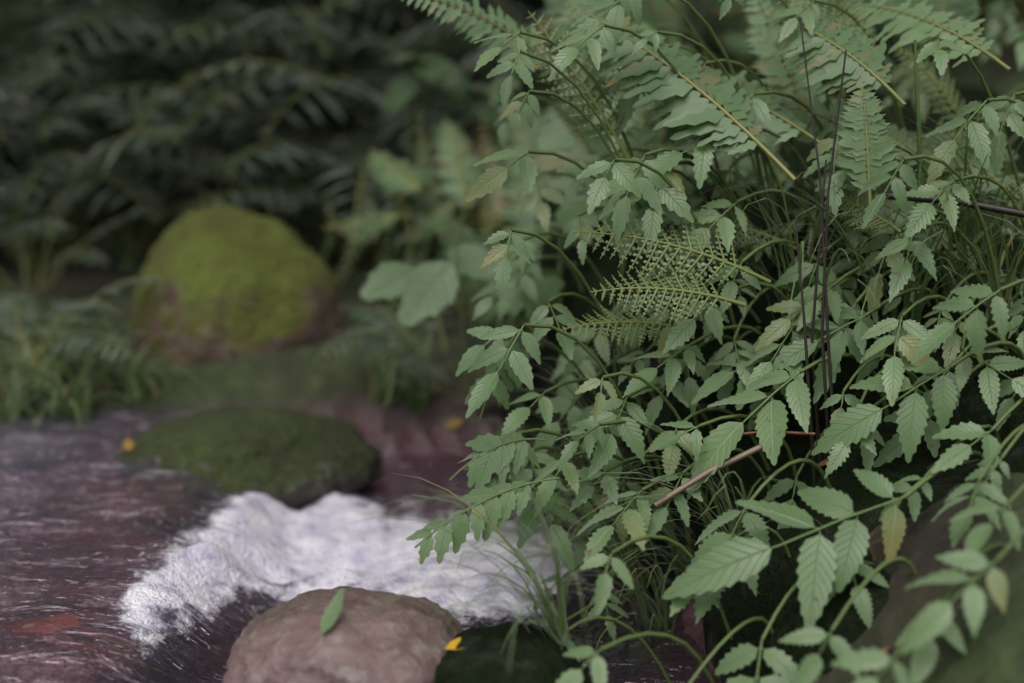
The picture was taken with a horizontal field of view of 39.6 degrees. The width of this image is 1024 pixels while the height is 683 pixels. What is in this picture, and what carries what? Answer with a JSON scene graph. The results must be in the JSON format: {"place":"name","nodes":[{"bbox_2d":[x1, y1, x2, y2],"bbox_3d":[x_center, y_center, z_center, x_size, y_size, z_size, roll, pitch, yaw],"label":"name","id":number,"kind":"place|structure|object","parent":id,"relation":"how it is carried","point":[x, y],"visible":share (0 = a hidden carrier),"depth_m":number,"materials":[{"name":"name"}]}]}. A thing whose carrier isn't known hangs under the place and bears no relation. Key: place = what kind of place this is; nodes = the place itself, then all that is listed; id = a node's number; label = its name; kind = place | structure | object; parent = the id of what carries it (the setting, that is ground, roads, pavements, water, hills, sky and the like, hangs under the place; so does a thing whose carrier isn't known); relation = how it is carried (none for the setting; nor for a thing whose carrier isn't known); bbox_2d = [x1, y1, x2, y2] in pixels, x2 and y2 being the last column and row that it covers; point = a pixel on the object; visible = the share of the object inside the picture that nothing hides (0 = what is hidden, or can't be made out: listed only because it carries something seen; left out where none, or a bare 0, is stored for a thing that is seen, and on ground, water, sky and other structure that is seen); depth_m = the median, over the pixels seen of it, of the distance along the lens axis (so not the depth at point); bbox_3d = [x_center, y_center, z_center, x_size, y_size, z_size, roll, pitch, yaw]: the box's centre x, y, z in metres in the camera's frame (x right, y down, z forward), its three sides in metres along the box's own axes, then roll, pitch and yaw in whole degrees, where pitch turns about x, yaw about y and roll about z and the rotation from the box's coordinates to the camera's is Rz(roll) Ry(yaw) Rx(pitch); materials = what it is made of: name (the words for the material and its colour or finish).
{"place":"outdoors","nodes":[
{"label":"outdoors","id":0,"kind":"place"},
{"bbox_2d":[0,407,709,682],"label":"stream water","id":1,"kind":"structure","parent":0,"point":[252,536],"depth_m":1.15,"materials":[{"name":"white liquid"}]},
{"bbox_2d":[0,548,89,609],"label":"submerged rock","id":2,"kind":"object","parent":1,"relation":"in","point":[37,562],"visible":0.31,"depth_m":1.07,"materials":[{"name":"stone"}]},
{"bbox_2d":[0,604,153,682],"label":"submerged rock","id":3,"kind":"object","parent":1,"relation":"in","point":[95,663],"visible":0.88,"depth_m":0.95,"materials":[{"name":"brown stone"}]},
{"bbox_2d":[0,516,172,569],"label":"submerged rock","id":4,"kind":"object","parent":1,"relation":"in","point":[116,557],"visible":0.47,"depth_m":1.14,"materials":[{"name":"stone"}]},
{"bbox_2d":[35,474,195,535],"bbox_3d":[-0.352,0.143,1.266,0.144,0.046,0.108,0,13,0],"label":"submerged rock","id":5,"kind":"object","parent":1,"relation":"in","point":[118,497],"visible":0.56,"depth_m":1.24,"materials":[{"name":"grey stone"}]},
{"bbox_2d":[29,565,201,645],"bbox_3d":[-0.299,0.195,1.065,0.135,0.047,0.101,0,13,0],"label":"submerged rock","id":6,"kind":"object","parent":1,"relation":"in","point":[79,582],"visible":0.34,"depth_m":1.04,"materials":[{"name":"stone"}]},
{"bbox_2d":[222,586,462,682],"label":"stone","id":7,"kind":"object","parent":1,"relation":"in","point":[287,642],"visible":0.88,"depth_m":0.86,"materials":[{"name":"brown stone"}]},
{"bbox_2d":[434,621,593,682],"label":"dark rock","id":8,"kind":"object","parent":1,"relation":"in","point":[536,656],"visible":0.84,"depth_m":0.85,"materials":[{"name":"green stone"}]},
{"bbox_2d":[445,637,463,649],"bbox_3d":[-0.025,0.184,0.868,0.032,0.003,0.017,0,13,0],"label":"fallen leaf","id":9,"kind":"object","parent":8,"relation":"on","point":[451,645],"visible":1,"depth_m":0.87,"materials":[{"name":"orange"}]},
{"bbox_2d":[0,1,1023,682],"bbox_3d":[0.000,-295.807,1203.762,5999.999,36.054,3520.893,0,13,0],"label":"ground","id":10,"kind":"structure","parent":0,"point":[332,385],"depth_m":1.48,"materials":[{"name":"green plant"}]},
{"bbox_2d":[0,431,58,473],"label":"grey stone","id":11,"kind":"object","parent":10,"relation":"on","point":[32,438],"visible":0.74,"depth_m":1.39,"materials":[{"name":"grey stone"}]},
{"bbox_2d":[129,202,350,364],"bbox_3d":[-0.306,-0.020,1.628,0.255,0.274,0.226,0,13,0],"label":"moss boulder","id":12,"kind":"object","parent":10,"relation":"on","point":[243,283],"visible":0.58,"depth_m":1.54,"materials":[{"name":"green plant"}]},
{"bbox_2d":[114,406,383,527],"bbox_3d":[-0.256,0.111,1.364,0.262,0.094,0.222,0,13,0],"label":"mossy rock","id":13,"kind":"object","parent":10,"relation":"on","point":[293,459],"visible":0.81,"depth_m":1.30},
{"bbox_2d":[76,53,599,633],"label":"broad leaf herbs","id":14,"kind":"object","parent":10,"relation":"on","point":[428,289],"visible":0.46,"depth_m":1.37,"materials":[{"name":"green plant"}]},
{"bbox_2d":[378,55,494,91],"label":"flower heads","id":15,"kind":"object","parent":14,"relation":"on","point":[416,58],"visible":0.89,"depth_m":1.76,"materials":[{"name":"green plant"}]},
{"bbox_2d":[15,376,889,671],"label":"fallen leaves","id":16,"kind":"object","parent":10,"relation":"on","point":[451,424],"visible":0.62,"depth_m":1.50,"materials":[{"name":"orange plant"}]},
{"bbox_2d":[0,0,1023,385],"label":"understory ferns","id":17,"kind":"object","parent":10,"relation":"on","point":[262,102],"visible":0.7,"depth_m":1.95,"materials":[{"name":"green plant"}]},
{"bbox_2d":[0,0,1023,682],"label":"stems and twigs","id":18,"kind":"object","parent":10,"relation":"on","point":[824,248],"visible":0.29,"depth_m":1.07,"materials":[{"name":"green plant"}]},
{"bbox_2d":[0,40,1023,679],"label":"sedge tufts","id":19,"kind":"object","parent":10,"relation":"on","point":[42,382],"visible":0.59,"depth_m":1.08,"materials":[{"name":"green plant"}]},
{"bbox_2d":[322,0,1020,346],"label":"bank ferns","id":20,"kind":"object","parent":10,"relation":"on","point":[696,112],"visible":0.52,"depth_m":1.11,"materials":[{"name":"green plant"}]},
{"bbox_2d":[405,0,1023,682],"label":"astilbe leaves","id":21,"kind":"object","parent":10,"relation":"on","point":[827,570],"visible":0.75,"depth_m":0.98,"materials":[{"name":"green plant"}]},
{"bbox_2d":[506,79,1023,597],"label":"bank rock","id":22,"kind":"object","parent":10,"relation":"on","point":[744,469],"visible":0.16,"depth_m":1.14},
{"bbox_2d":[703,373,1023,682],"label":"bank rock","id":23,"kind":"object","parent":10,"relation":"on","point":[741,602],"visible":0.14,"depth_m":0.96,"materials":[{"name":"green stone"}]},
{"bbox_2d":[732,0,1023,75],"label":"bank rock","id":24,"kind":"object","parent":10,"relation":"on","point":[891,40],"depth_m":2.07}
]}

